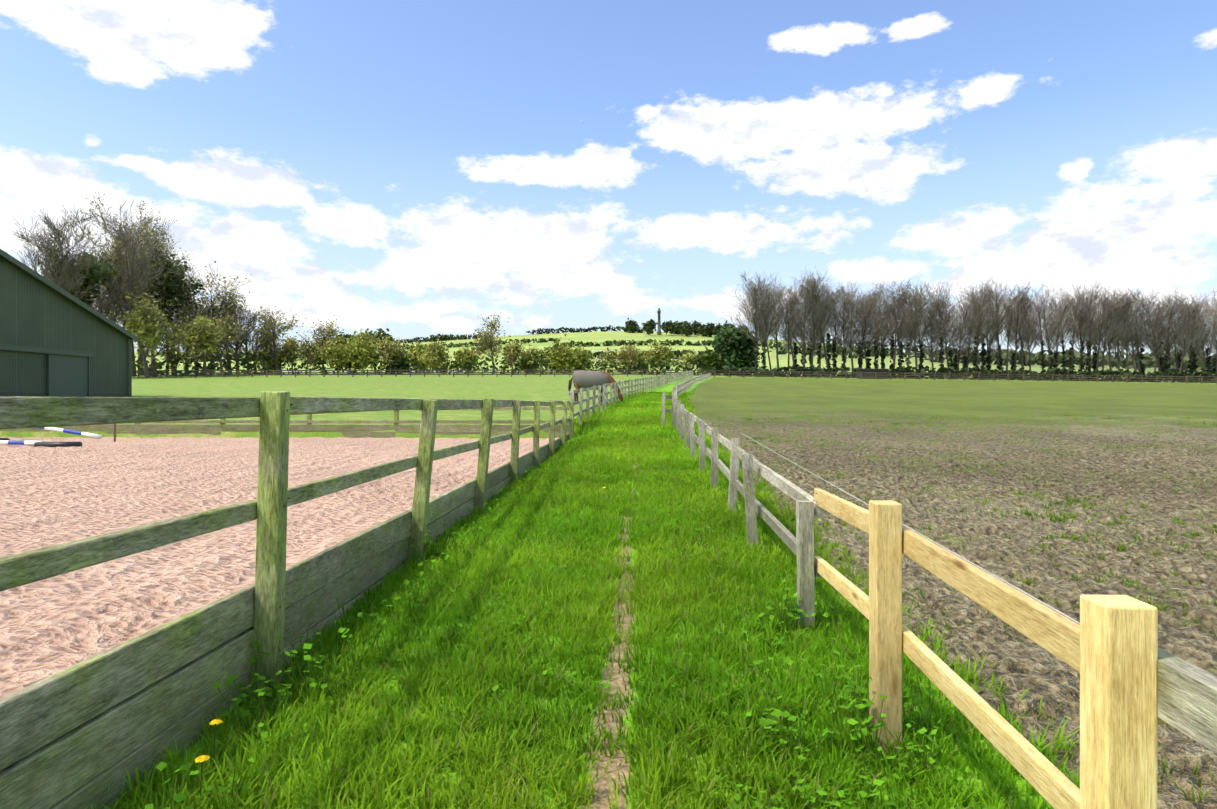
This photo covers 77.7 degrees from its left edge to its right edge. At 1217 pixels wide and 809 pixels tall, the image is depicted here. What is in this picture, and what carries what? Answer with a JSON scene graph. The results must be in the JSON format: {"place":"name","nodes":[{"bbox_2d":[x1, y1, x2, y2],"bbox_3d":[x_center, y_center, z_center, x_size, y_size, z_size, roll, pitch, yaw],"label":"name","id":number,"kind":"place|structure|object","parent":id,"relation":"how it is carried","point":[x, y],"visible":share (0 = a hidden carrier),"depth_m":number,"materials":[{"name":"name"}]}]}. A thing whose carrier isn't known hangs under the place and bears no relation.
{"place":"outdoors","nodes":[
{"label":"outdoors","id":0,"kind":"place"},
{"bbox_2d":[0,437,557,698],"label":"arena sand","id":1,"kind":"structure","parent":0,"point":[53,496],"depth_m":6.88,"materials":[{"name":"sand"}]},
{"bbox_2d":[0,424,115,446],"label":"jump poles","id":2,"kind":"object","parent":1,"relation":"on","point":[5,441],"visible":0.65,"depth_m":17.52,"materials":[{"name":"paint"}]},
{"bbox_2d":[0,331,1215,438],"bbox_3d":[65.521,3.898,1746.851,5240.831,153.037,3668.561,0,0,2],"label":"terrain","id":3,"kind":"structure","parent":0,"point":[546,388],"depth_m":83.19,"materials":[{"name":"green plant"}]},
{"bbox_2d":[0,249,138,396],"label":"barn","id":4,"kind":"structure","parent":3,"relation":"on","point":[56,340],"depth_m":42.87,"materials":[{"name":"green metal"}]},
{"bbox_2d":[6,194,306,377],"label":"trees","id":5,"kind":"object","parent":3,"relation":"on","point":[149,286],"visible":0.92,"depth_m":132.04,"materials":[{"name":"green plant"}]},
{"bbox_2d":[0,391,573,808],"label":"arena fence","id":6,"kind":"object","parent":3,"relation":"on","point":[80,735],"visible":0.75,"depth_m":3.36,"materials":[{"name":"wood"}]},
{"bbox_2d":[249,312,731,374],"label":"hedgerow trees","id":7,"kind":"object","parent":3,"relation":"on","point":[339,353],"visible":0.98,"depth_m":148.98,"materials":[{"name":"green plant"}]},
{"bbox_2d":[568,370,623,401],"bbox_3d":[-0.641,-0.892,38.459,2.823,1.691,0.782,0,0,2],"label":"horse","id":8,"kind":"object","parent":3,"relation":"on","point":[584,379],"visible":0.67,"depth_m":38.22},
{"bbox_2d":[590,350,697,362],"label":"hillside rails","id":9,"kind":"object","parent":3,"relation":"on","point":[622,350],"visible":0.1,"depth_m":385.09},
{"bbox_2d":[657,308,661,334],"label":"hill tower","id":10,"kind":"structure","parent":3,"relation":"on","point":[659,323],"depth_m":652.35,"materials":[{"name":"grey stone"}]},
{"bbox_2d":[132,369,1216,383],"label":"hedge","id":11,"kind":"object","parent":3,"relation":"on","point":[714,375],"visible":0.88,"depth_m":124.69,"materials":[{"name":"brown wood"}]},
{"bbox_2d":[189,318,1214,372],"bbox_3d":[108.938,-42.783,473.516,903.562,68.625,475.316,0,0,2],"label":"distant hill","id":12,"kind":"structure","parent":3,"relation":"on","point":[686,328],"depth_m":416.32,"materials":[{"name":"green plant"}]},
{"bbox_2d":[711,325,762,374],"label":"round evergreen tree","id":13,"kind":"object","parent":3,"relation":"on","point":[734,346],"visible":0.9,"depth_m":145.91,"materials":[{"name":"green plant"}]},
{"bbox_2d":[856,369,889,378],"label":"gate","id":14,"kind":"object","parent":3,"relation":"on","point":[872,370],"visible":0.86,"depth_m":129.82,"materials":[{"name":"grey"}]},
{"bbox_2d":[569,370,1216,753],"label":"paddock fences","id":15,"kind":"object","parent":3,"relation":"on","point":[1187,698],"visible":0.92,"depth_m":5.20,"materials":[{"name":"grey wood"}]},
{"bbox_2d":[688,378,1216,808],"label":"paddock","id":16,"kind":"structure","parent":3,"relation":"on","point":[1050,680],"depth_m":10.14,"materials":[{"name":"brown soil"}]},
{"bbox_2d":[717,268,1216,382],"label":"row of trees","id":17,"kind":"object","parent":3,"relation":"on","point":[1090,333],"visible":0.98,"depth_m":136.72,"materials":[{"name":"brown plant"}]},
{"bbox_2d":[814,488,1169,808],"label":"new wooden fence","id":18,"kind":"object","parent":3,"relation":"on","point":[1107,648],"visible":0.9,"depth_m":2.06,"materials":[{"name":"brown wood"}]},
{"bbox_2d":[0,0,1216,357],"label":"sky","id":19,"kind":"structure","parent":0,"point":[412,169],"materials":[{"name":"blue"}]},
{"bbox_2d":[84,377,1216,808],"bbox_3d":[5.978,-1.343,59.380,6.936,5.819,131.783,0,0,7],"label":"grass path","id":20,"kind":"structure","parent":0,"point":[614,767],"depth_m":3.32,"materials":[{"name":"green plant"}]},
{"bbox_2d":[145,451,995,808],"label":"weeds","id":21,"kind":"object","parent":20,"relation":"on","point":[775,713],"visible":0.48,"depth_m":3.38,"materials":[{"name":"green plant"}]},
{"bbox_2d":[741,433,1079,623],"bbox_3d":[1.258,0.555,2.478,0.004,0.437,12.000,0,0,2],"label":"fence wire","id":22,"kind":"object","parent":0,"point":[950,551],"visible":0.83,"depth_m":2.64,"materials":[{"name":"grey metal"}]}
]}

